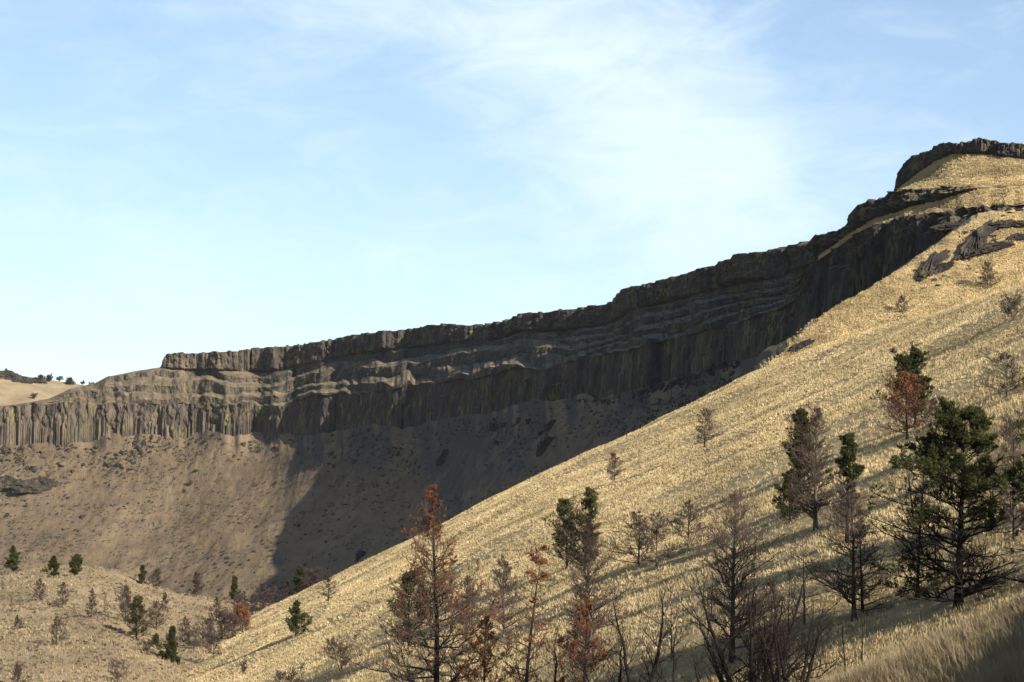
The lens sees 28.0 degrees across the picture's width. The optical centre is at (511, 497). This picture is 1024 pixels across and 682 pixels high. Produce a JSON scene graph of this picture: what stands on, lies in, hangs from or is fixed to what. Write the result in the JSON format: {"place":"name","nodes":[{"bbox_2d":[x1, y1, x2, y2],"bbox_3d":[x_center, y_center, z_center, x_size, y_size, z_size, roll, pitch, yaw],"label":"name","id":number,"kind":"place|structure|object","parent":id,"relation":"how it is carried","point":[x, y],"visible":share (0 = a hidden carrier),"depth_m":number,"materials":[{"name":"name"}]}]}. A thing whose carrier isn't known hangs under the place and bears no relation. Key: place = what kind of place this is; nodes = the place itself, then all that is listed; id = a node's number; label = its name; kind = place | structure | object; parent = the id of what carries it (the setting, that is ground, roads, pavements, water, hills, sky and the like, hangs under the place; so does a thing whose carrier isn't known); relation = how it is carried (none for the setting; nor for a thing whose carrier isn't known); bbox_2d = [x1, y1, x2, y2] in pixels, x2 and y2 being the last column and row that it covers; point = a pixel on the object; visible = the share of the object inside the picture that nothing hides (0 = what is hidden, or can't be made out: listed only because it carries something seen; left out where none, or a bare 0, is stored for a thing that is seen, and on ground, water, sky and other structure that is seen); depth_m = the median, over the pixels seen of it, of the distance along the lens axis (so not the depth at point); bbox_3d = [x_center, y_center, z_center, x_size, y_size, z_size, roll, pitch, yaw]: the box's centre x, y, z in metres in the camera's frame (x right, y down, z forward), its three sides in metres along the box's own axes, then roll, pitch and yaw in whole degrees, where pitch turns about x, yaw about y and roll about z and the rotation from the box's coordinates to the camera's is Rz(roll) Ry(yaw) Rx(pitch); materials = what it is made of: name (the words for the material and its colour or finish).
{"place":"outdoors","nodes":[
{"label":"outdoors","id":0,"kind":"place"},
{"bbox_2d":[0,376,83,405],"bbox_3d":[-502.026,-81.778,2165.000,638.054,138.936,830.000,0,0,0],"label":"distant hill","id":1,"kind":"structure","parent":0,"point":[11,393],"depth_m":2022.43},
{"bbox_2d":[0,368,18,379],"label":"rock outcrop","id":2,"kind":"object","parent":1,"relation":"on","point":[6,374],"visible":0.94,"depth_m":2057.87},
{"bbox_2d":[0,565,274,681],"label":"knoll","id":3,"kind":"structure","parent":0,"point":[33,660],"depth_m":378.60,"materials":[{"name":"plant"}]},
{"bbox_2d":[3,545,20,571],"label":"juniper tree","id":4,"kind":"object","parent":3,"relation":"on","point":[12,562],"visible":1,"depth_m":515.66,"materials":[{"name":"green plant"}]},
{"bbox_2d":[10,663,31,681],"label":"bare tree","id":5,"kind":"object","parent":3,"relation":"on","point":[17,672],"visible":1,"depth_m":295.89,"materials":[{"name":"brown plant"}]},
{"bbox_2d":[31,578,46,599],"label":"bare tree","id":6,"kind":"object","parent":3,"relation":"on","point":[42,591],"visible":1,"depth_m":418.50,"materials":[{"name":"brown plant"}]},
{"bbox_2d":[40,555,59,575],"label":"juniper tree","id":7,"kind":"object","parent":3,"relation":"on","point":[53,563],"visible":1,"depth_m":473.99,"materials":[{"name":"green plant"}]},
{"bbox_2d":[50,615,70,644],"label":"bare tree","id":8,"kind":"object","parent":3,"relation":"on","point":[56,622],"visible":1,"depth_m":342.24,"materials":[{"name":"brown plant"}]},
{"bbox_2d":[52,581,73,607],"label":"bare tree","id":9,"kind":"object","parent":3,"relation":"on","point":[62,601],"visible":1,"depth_m":404.64,"materials":[{"name":"brown plant"}]},
{"bbox_2d":[69,553,83,575],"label":"juniper tree","id":10,"kind":"object","parent":3,"relation":"on","point":[77,561],"visible":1,"depth_m":480.92,"materials":[{"name":"green plant"}]},
{"bbox_2d":[84,588,98,617],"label":"bare tree","id":11,"kind":"object","parent":3,"relation":"on","point":[91,607],"visible":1,"depth_m":383.75,"materials":[{"name":"brown plant"}]},
{"bbox_2d":[104,585,131,621],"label":"bare tree","id":12,"kind":"object","parent":3,"relation":"on","point":[125,610],"visible":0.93,"depth_m":388.25,"materials":[{"name":"brown plant"}]},
{"bbox_2d":[107,658,129,681],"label":"bare shrub","id":13,"kind":"object","parent":3,"relation":"on","point":[116,675],"visible":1,"depth_m":300.41,"materials":[{"name":"brown plant"}]},
{"bbox_2d":[0,565,268,681],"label":"knoll scrub","id":14,"kind":"object","parent":3,"relation":"on","point":[37,646],"visible":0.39,"depth_m":377.28,"materials":[{"name":"plant"}]},
{"bbox_2d":[122,595,155,638],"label":"juniper tree","id":15,"kind":"object","parent":3,"relation":"on","point":[135,618],"visible":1,"depth_m":367.79,"materials":[{"name":"green plant"}]},
{"bbox_2d":[134,634,155,653],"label":"bare shrub","id":16,"kind":"object","parent":3,"relation":"on","point":[145,646],"visible":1,"depth_m":351.07,"materials":[{"name":"brown plant"}]},
{"bbox_2d":[141,601,168,629],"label":"bare tree","id":17,"kind":"object","parent":3,"relation":"on","point":[155,605],"visible":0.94,"depth_m":393.27,"materials":[{"name":"brown plant"}]},
{"bbox_2d":[157,625,182,663],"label":"juniper tree","id":18,"kind":"object","parent":3,"relation":"on","point":[171,644],"visible":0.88,"depth_m":354.90,"materials":[{"name":"green plant"}]},
{"bbox_2d":[176,616,191,640],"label":"bare tree","id":19,"kind":"object","parent":3,"relation":"on","point":[181,630],"visible":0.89,"depth_m":388.30,"materials":[{"name":"brown plant"}]},
{"bbox_2d":[184,622,201,650],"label":"bare shrub","id":20,"kind":"object","parent":3,"relation":"on","point":[189,642],"visible":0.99,"depth_m":379.26,"materials":[{"name":"brown plant"}]},
{"bbox_2d":[190,572,203,596],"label":"bare tree","id":21,"kind":"object","parent":3,"relation":"on","point":[196,576],"visible":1,"depth_m":515.93,"materials":[{"name":"brown plant"}]},
{"bbox_2d":[192,616,218,647],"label":"bare shrub","id":22,"kind":"object","parent":3,"relation":"on","point":[210,625],"visible":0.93,"depth_m":383.70,"materials":[{"name":"brown plant"}]},
{"bbox_2d":[204,597,225,620],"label":"bare tree","id":23,"kind":"object","parent":3,"relation":"on","point":[216,605],"visible":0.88,"depth_m":444.01,"materials":[{"name":"brown plant"}]},
{"bbox_2d":[228,575,240,599],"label":"juniper tree","id":24,"kind":"object","parent":3,"relation":"on","point":[234,587],"visible":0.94,"depth_m":517.81,"materials":[{"name":"green plant"}]},
{"bbox_2d":[256,585,272,609],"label":"bare tree","id":25,"kind":"object","parent":3,"relation":"on","point":[264,590],"visible":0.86,"depth_m":483.50,"materials":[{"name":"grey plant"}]},
{"bbox_2d":[0,185,1022,406],"bbox_3d":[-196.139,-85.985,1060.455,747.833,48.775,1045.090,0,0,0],"label":"rim cliff","id":26,"kind":"structure","parent":0,"point":[779,262],"depth_m":1048.91,"materials":[{"name":"stone"}]},
{"bbox_2d":[0,208,1023,603],"bbox_3d":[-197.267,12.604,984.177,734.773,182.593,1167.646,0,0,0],"label":"talus slope","id":27,"kind":"structure","parent":0,"point":[458,478],"depth_m":1288.81,"materials":[{"name":"brown soil"}]},
{"bbox_2d":[0,475,21,491],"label":"rock outcrop","id":28,"kind":"object","parent":27,"relation":"on","point":[5,481],"visible":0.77,"depth_m":1453.17,"materials":[{"name":"stone"}]},
{"bbox_2d":[7,476,60,492],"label":"rock outcrop","id":29,"kind":"object","parent":27,"relation":"on","point":[39,484],"visible":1,"depth_m":1441.54,"materials":[{"name":"stone"}]},
{"bbox_2d":[0,374,734,602],"bbox_3d":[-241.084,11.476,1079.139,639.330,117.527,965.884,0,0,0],"label":"slope scrub","id":30,"kind":"object","parent":27,"relation":"on","point":[651,417],"visible":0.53,"depth_m":1278.40,"materials":[{"name":"plant"}]},
{"bbox_2d":[0,360,740,599],"bbox_3d":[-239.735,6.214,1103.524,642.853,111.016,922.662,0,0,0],"label":"talus rubble","id":31,"kind":"object","parent":27,"relation":"on","point":[655,386],"visible":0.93,"depth_m":1286.17,"materials":[{"name":"stone"}]},
{"bbox_2d":[536,436,554,456],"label":"rock outcrop","id":32,"kind":"object","parent":27,"relation":"on","point":[543,445],"visible":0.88,"depth_m":969.01,"materials":[{"name":"stone"}]},
{"bbox_2d":[916,249,950,280],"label":"rock outcrop","id":33,"kind":"object","parent":27,"relation":"on","point":[935,259],"visible":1,"depth_m":493.35,"materials":[{"name":"stone"}]},
{"bbox_2d":[928,221,964,232],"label":"rock outcrop","id":34,"kind":"object","parent":27,"relation":"on","point":[948,226],"visible":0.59,"depth_m":533.05,"materials":[{"name":"stone"}]},
{"bbox_2d":[954,219,999,260],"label":"rock outcrop","id":35,"kind":"object","parent":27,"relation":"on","point":[977,239],"visible":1,"depth_m":500.87,"materials":[{"name":"stone"}]},
{"bbox_2d":[988,218,1023,226],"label":"rock outcrop","id":36,"kind":"object","parent":27,"relation":"on","point":[1009,223],"visible":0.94,"depth_m":507.62,"materials":[{"name":"stone"}]},
{"bbox_2d":[0,204,1023,446],"bbox_3d":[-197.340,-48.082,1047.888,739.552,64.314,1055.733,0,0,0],"label":"columnar cliff","id":37,"kind":"structure","parent":0,"point":[864,260],"depth_m":1073.68,"materials":[{"name":"stone"}]},
{"bbox_2d":[0,0,1023,384],"label":"sky","id":38,"kind":"structure","parent":0,"point":[186,176],"materials":[{"name":"blue"}]},
{"bbox_2d":[1,185,1023,406],"bbox_3d":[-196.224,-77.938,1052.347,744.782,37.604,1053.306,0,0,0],"label":"rock terrace","id":39,"kind":"object","parent":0,"point":[388,370],"visible":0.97,"depth_m":1215.48,"materials":[{"name":"stone"}]},
{"bbox_2d":[818,154,1023,257],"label":"summit grass","id":40,"kind":"structure","parent":39,"relation":"on","point":[923,174],"depth_m":564.59,"materials":[{"name":"plant"}]},
{"bbox_2d":[183,283,1023,681],"bbox_3d":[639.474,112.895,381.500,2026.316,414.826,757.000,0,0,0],"label":"hillside","id":41,"kind":"structure","parent":0,"point":[805,521],"depth_m":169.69,"materials":[{"name":"beige plant"}]},
{"bbox_2d":[202,634,226,657],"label":"bare tree","id":42,"kind":"object","parent":41,"relation":"on","point":[214,646],"visible":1,"depth_m":356.35,"materials":[{"name":"brown plant"}]},
{"bbox_2d":[211,609,234,639],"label":"bare shrub","id":43,"kind":"object","parent":41,"relation":"on","point":[221,614],"visible":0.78,"depth_m":399.93,"materials":[{"name":"brown plant"}]},
{"bbox_2d":[218,613,244,639],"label":"bare tree","id":44,"kind":"object","parent":41,"relation":"on","point":[234,620],"visible":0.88,"depth_m":392.86,"materials":[{"name":"brown plant"}]},
{"bbox_2d":[218,593,251,624],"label":"bare tree","id":45,"kind":"object","parent":41,"relation":"on","point":[239,596],"visible":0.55,"depth_m":436.61,"materials":[{"name":"brown plant"}]},
{"bbox_2d":[222,601,251,632],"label":"dead pine","id":46,"kind":"object","parent":41,"relation":"on","point":[241,610],"visible":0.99,"depth_m":394.90,"materials":[{"name":"red plant"}]},
{"bbox_2d":[273,661,307,681],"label":"bare shrub","id":47,"kind":"object","parent":41,"relation":"on","point":[291,677],"visible":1,"depth_m":210.63,"materials":[{"name":"brown plant"}]},
{"bbox_2d":[284,600,312,636],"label":"juniper tree","id":48,"kind":"object","parent":41,"relation":"on","point":[298,615],"visible":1,"depth_m":311.78,"materials":[{"name":"green plant"}]},
{"bbox_2d":[292,564,308,592],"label":"juniper tree","id":49,"kind":"object","parent":41,"relation":"on","point":[298,574],"visible":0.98,"depth_m":482.01,"materials":[{"name":"green plant"}]},
{"bbox_2d":[299,567,318,587],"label":"bare tree","id":50,"kind":"object","parent":41,"relation":"on","point":[308,572],"visible":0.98,"depth_m":481.85,"materials":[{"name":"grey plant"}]},
{"bbox_2d":[315,567,338,600],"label":"bare tree","id":51,"kind":"object","parent":41,"relation":"on","point":[329,587],"visible":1,"depth_m":356.24,"materials":[{"name":"brown plant"}]},
{"bbox_2d":[323,630,359,670],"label":"bare shrub","id":52,"kind":"object","parent":41,"relation":"on","point":[344,662],"visible":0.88,"depth_m":215.35,"materials":[{"name":"brown plant"}]},
{"bbox_2d":[321,484,506,681],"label":"dead pine","id":53,"kind":"object","parent":41,"relation":"on","point":[436,661],"visible":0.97,"depth_m":129.80,"materials":[{"name":"brown plant"}]},
{"bbox_2d":[379,558,463,649],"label":"bare tree","id":54,"kind":"object","parent":41,"relation":"on","point":[406,576],"visible":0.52,"depth_m":200.51,"materials":[{"name":"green plant"}]},
{"bbox_2d":[451,575,498,640],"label":"bare tree","id":55,"kind":"object","parent":41,"relation":"on","point":[470,622],"visible":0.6,"depth_m":174.75,"materials":[{"name":"brown plant"}]},
{"bbox_2d":[455,614,537,681],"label":"dead pine","id":56,"kind":"object","parent":41,"relation":"on","point":[484,664],"visible":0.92,"depth_m":125.41,"materials":[{"name":"brown plant"}]},
{"bbox_2d":[469,554,532,636],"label":"bare tree","id":57,"kind":"object","parent":41,"relation":"on","point":[504,563],"visible":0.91,"depth_m":161.17,"materials":[{"name":"brown plant"}]},
{"bbox_2d":[476,544,558,681],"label":"dead pine","id":58,"kind":"object","parent":41,"relation":"on","point":[536,560],"visible":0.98,"depth_m":118.53,"materials":[{"name":"brown plant"}]},
{"bbox_2d":[490,621,596,681],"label":"burnt tree","id":59,"kind":"object","parent":41,"relation":"on","point":[555,670],"visible":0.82,"depth_m":106.95,"materials":[{"name":"black plant"}]},
{"bbox_2d":[541,497,582,568],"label":"juniper tree","id":60,"kind":"object","parent":41,"relation":"on","point":[562,514],"visible":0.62,"depth_m":207.12,"materials":[{"name":"green plant"}]},
{"bbox_2d":[556,486,602,570],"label":"juniper tree","id":61,"kind":"object","parent":41,"relation":"on","point":[589,502],"visible":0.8,"depth_m":194.07,"materials":[{"name":"green plant"}]},
{"bbox_2d":[543,592,637,681],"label":"dead pine","id":62,"kind":"object","parent":41,"relation":"on","point":[585,614],"visible":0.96,"depth_m":105.29,"materials":[{"name":"red plant"}]},
{"bbox_2d":[550,521,647,681],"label":"bare tree","id":63,"kind":"object","parent":41,"relation":"on","point":[590,551],"visible":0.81,"depth_m":118.18,"materials":[{"name":"brown plant"}]},
{"bbox_2d":[563,611,635,681],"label":"burnt tree","id":64,"kind":"object","parent":41,"relation":"on","point":[603,670],"visible":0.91,"depth_m":102.38,"materials":[{"name":"black plant"}]},
{"bbox_2d":[604,452,625,480],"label":"bare tree","id":65,"kind":"object","parent":41,"relation":"on","point":[612,471],"visible":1,"depth_m":308.95,"materials":[{"name":"brown plant"}]},
{"bbox_2d":[583,511,660,566],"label":"bare tree","id":66,"kind":"object","parent":41,"relation":"on","point":[638,538],"visible":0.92,"depth_m":166.08,"materials":[{"name":"brown plant"}]},
{"bbox_2d":[606,578,680,681],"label":"burnt tree","id":67,"kind":"object","parent":41,"relation":"on","point":[628,672],"visible":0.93,"depth_m":100.60,"materials":[{"name":"black plant"}]},
{"bbox_2d":[632,510,696,566],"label":"bare tree","id":68,"kind":"object","parent":41,"relation":"on","point":[656,531],"visible":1,"depth_m":160.99,"materials":[{"name":"brown plant"}]},
{"bbox_2d":[647,593,686,659],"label":"bare tree","id":69,"kind":"object","parent":41,"relation":"on","point":[671,599],"visible":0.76,"depth_m":112.00,"materials":[{"name":"brown plant"}]},
{"bbox_2d":[632,608,706,681],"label":"burnt tree","id":70,"kind":"object","parent":41,"relation":"on","point":[661,673],"visible":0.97,"depth_m":97.47,"materials":[{"name":"black plant"}]},
{"bbox_2d":[662,500,708,546],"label":"bare tree","id":71,"kind":"object","parent":41,"relation":"on","point":[681,522],"visible":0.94,"depth_m":163.88,"materials":[{"name":"brown plant"}]},
{"bbox_2d":[675,624,737,681],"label":"burnt tree","id":72,"kind":"object","parent":41,"relation":"on","point":[695,666],"visible":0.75,"depth_m":92.50,"materials":[{"name":"black plant"}]},
{"bbox_2d":[693,407,724,446],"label":"bare tree","id":73,"kind":"object","parent":41,"relation":"on","point":[705,436],"visible":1,"depth_m":290.75,"materials":[{"name":"brown plant"}]},
{"bbox_2d":[681,487,791,663],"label":"bare tree","id":74,"kind":"object","parent":41,"relation":"on","point":[733,585],"visible":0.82,"depth_m":103.94,"materials":[{"name":"brown plant"}]},
{"bbox_2d":[653,539,864,681],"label":"burnt tree","id":75,"kind":"object","parent":41,"relation":"on","point":[754,651],"visible":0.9,"depth_m":89.22,"materials":[{"name":"black plant"}]},
{"bbox_2d":[743,577,800,677],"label":"bare tree","id":76,"kind":"object","parent":41,"relation":"on","point":[773,592],"visible":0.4,"depth_m":94.64,"materials":[{"name":"brown plant"}]},
{"bbox_2d":[771,468,805,523],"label":"juniper tree","id":77,"kind":"object","parent":41,"relation":"on","point":[785,510],"visible":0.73,"depth_m":149.39,"materials":[{"name":"green plant"}]},
{"bbox_2d":[777,568,816,650],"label":"bare tree","id":78,"kind":"object","parent":41,"relation":"on","point":[792,606],"visible":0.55,"depth_m":99.85,"materials":[{"name":"brown plant"}]},
{"bbox_2d":[785,338,815,352],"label":"rock outcrop","id":79,"kind":"object","parent":41,"relation":"on","point":[795,347],"visible":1,"depth_m":461.37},
{"bbox_2d":[780,407,823,509],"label":"juniper tree","id":80,"kind":"object","parent":41,"relation":"on","point":[802,413],"visible":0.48,"depth_m":152.00,"materials":[{"name":"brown plant"}]},
{"bbox_2d":[751,585,857,681],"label":"burnt tree","id":81,"kind":"object","parent":41,"relation":"on","point":[776,642],"visible":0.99,"depth_m":84.73,"materials":[{"name":"black plant"}]},
{"bbox_2d":[782,530,833,624],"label":"bare tree","id":82,"kind":"object","parent":41,"relation":"on","point":[804,619],"visible":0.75,"depth_m":106.29,"materials":[{"name":"brown plant"}]},
{"bbox_2d":[780,397,838,530],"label":"bare tree","id":83,"kind":"object","parent":41,"relation":"on","point":[812,513],"visible":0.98,"depth_m":138.43,"materials":[{"name":"brown plant"}]},
{"bbox_2d":[827,606,856,669],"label":"burnt tree","id":84,"kind":"object","parent":41,"relation":"on","point":[845,666],"visible":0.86,"depth_m":84.52,"materials":[{"name":"brown plant"}]},
{"bbox_2d":[781,482,904,621],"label":"bare tree","id":85,"kind":"object","parent":41,"relation":"on","point":[853,589],"visible":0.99,"depth_m":101.40,"materials":[{"name":"brown plant"}]},
{"bbox_2d":[818,431,867,543],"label":"juniper tree","id":86,"kind":"object","parent":41,"relation":"on","point":[853,471],"visible":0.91,"depth_m":123.84,"materials":[{"name":"green plant"}]},
{"bbox_2d":[831,522,904,612],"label":"burnt tree","id":87,"kind":"object","parent":41,"relation":"on","point":[864,598],"visible":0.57,"depth_m":102.87,"materials":[{"name":"brown plant"}]},
{"bbox_2d":[754,210,1023,368],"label":"hillside grass","id":88,"kind":"structure","parent":41,"relation":"on","point":[883,294],"depth_m":482.44,"materials":[{"name":"plant"}]},
{"bbox_2d":[869,342,934,424],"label":"pine tree","id":89,"kind":"object","parent":41,"relation":"on","point":[910,361],"visible":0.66,"depth_m":177.39,"materials":[{"name":"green plant"}]},
{"bbox_2d":[876,369,929,439],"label":"dead pine","id":90,"kind":"object","parent":41,"relation":"on","point":[906,382],"visible":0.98,"depth_m":169.81,"materials":[{"name":"brown plant"}]},
{"bbox_2d":[869,495,955,598],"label":"bare tree","id":91,"kind":"object","parent":41,"relation":"on","point":[918,581],"visible":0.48,"depth_m":100.29,"materials":[{"name":"green plant"}]},
{"bbox_2d":[803,594,1023,681],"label":"foreground grass","id":92,"kind":"structure","parent":41,"relation":"on","point":[962,648],"depth_m":31.54,"materials":[{"name":"beige plant"}]},
{"bbox_2d":[917,397,938,427],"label":"bare tree","id":93,"kind":"object","parent":41,"relation":"on","point":[934,401],"visible":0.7,"depth_m":167.03,"materials":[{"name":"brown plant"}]},
{"bbox_2d":[857,395,1023,611],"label":"pine tree","id":94,"kind":"object","parent":41,"relation":"on","point":[932,449],"visible":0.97,"depth_m":92.21,"materials":[{"name":"green plant"}]},
{"bbox_2d":[932,259,954,275],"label":"rock outcrop","id":95,"kind":"object","parent":41,"relation":"on","point":[942,267],"visible":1,"depth_m":491.87,"materials":[{"name":"stone"}]},
{"bbox_2d":[975,260,1004,289],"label":"bare tree","id":96,"kind":"object","parent":41,"relation":"on","point":[983,279],"visible":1,"depth_m":481.15,"materials":[{"name":"brown plant"}]},
{"bbox_2d":[969,241,1014,256],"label":"rock outcrop","id":97,"kind":"object","parent":41,"relation":"on","point":[988,247],"visible":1,"depth_m":496.97,"materials":[{"name":"stone"}]},
{"bbox_2d":[967,346,1023,399],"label":"bare tree","id":98,"kind":"object","parent":41,"relation":"on","point":[1002,384],"visible":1,"depth_m":158.61,"materials":[{"name":"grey plant"}]},
{"bbox_2d":[976,419,1023,586],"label":"pine tree","id":99,"kind":"object","parent":41,"relation":"on","point":[1003,480],"visible":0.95,"depth_m":50.89,"materials":[{"name":"green plant"}]},
{"bbox_2d":[989,405,1023,541],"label":"bare tree","id":100,"kind":"object","parent":41,"relation":"on","point":[1014,513],"visible":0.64,"depth_m":103.85,"materials":[{"name":"brown plant"}]},
{"bbox_2d":[998,290,1023,320],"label":"bare shrub","id":101,"kind":"object","parent":41,"relation":"on","point":[1013,302],"visible":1,"depth_m":236.41,"materials":[{"name":"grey plant"}]},
{"bbox_2d":[439,154,1023,327],"bbox_3d":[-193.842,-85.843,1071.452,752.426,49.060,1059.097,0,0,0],"label":"slope","id":102,"kind":"structure","parent":0,"point":[787,248],"depth_m":576.31,"materials":[{"name":"plant"}]},
{"bbox_2d":[728,137,1023,262],"bbox_3d":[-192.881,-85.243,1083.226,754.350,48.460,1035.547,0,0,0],"label":"butte cap","id":103,"kind":"object","parent":102,"relation":"on","point":[912,166],"visible":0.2,"depth_m":598.79,"materials":[{"name":"stone"}]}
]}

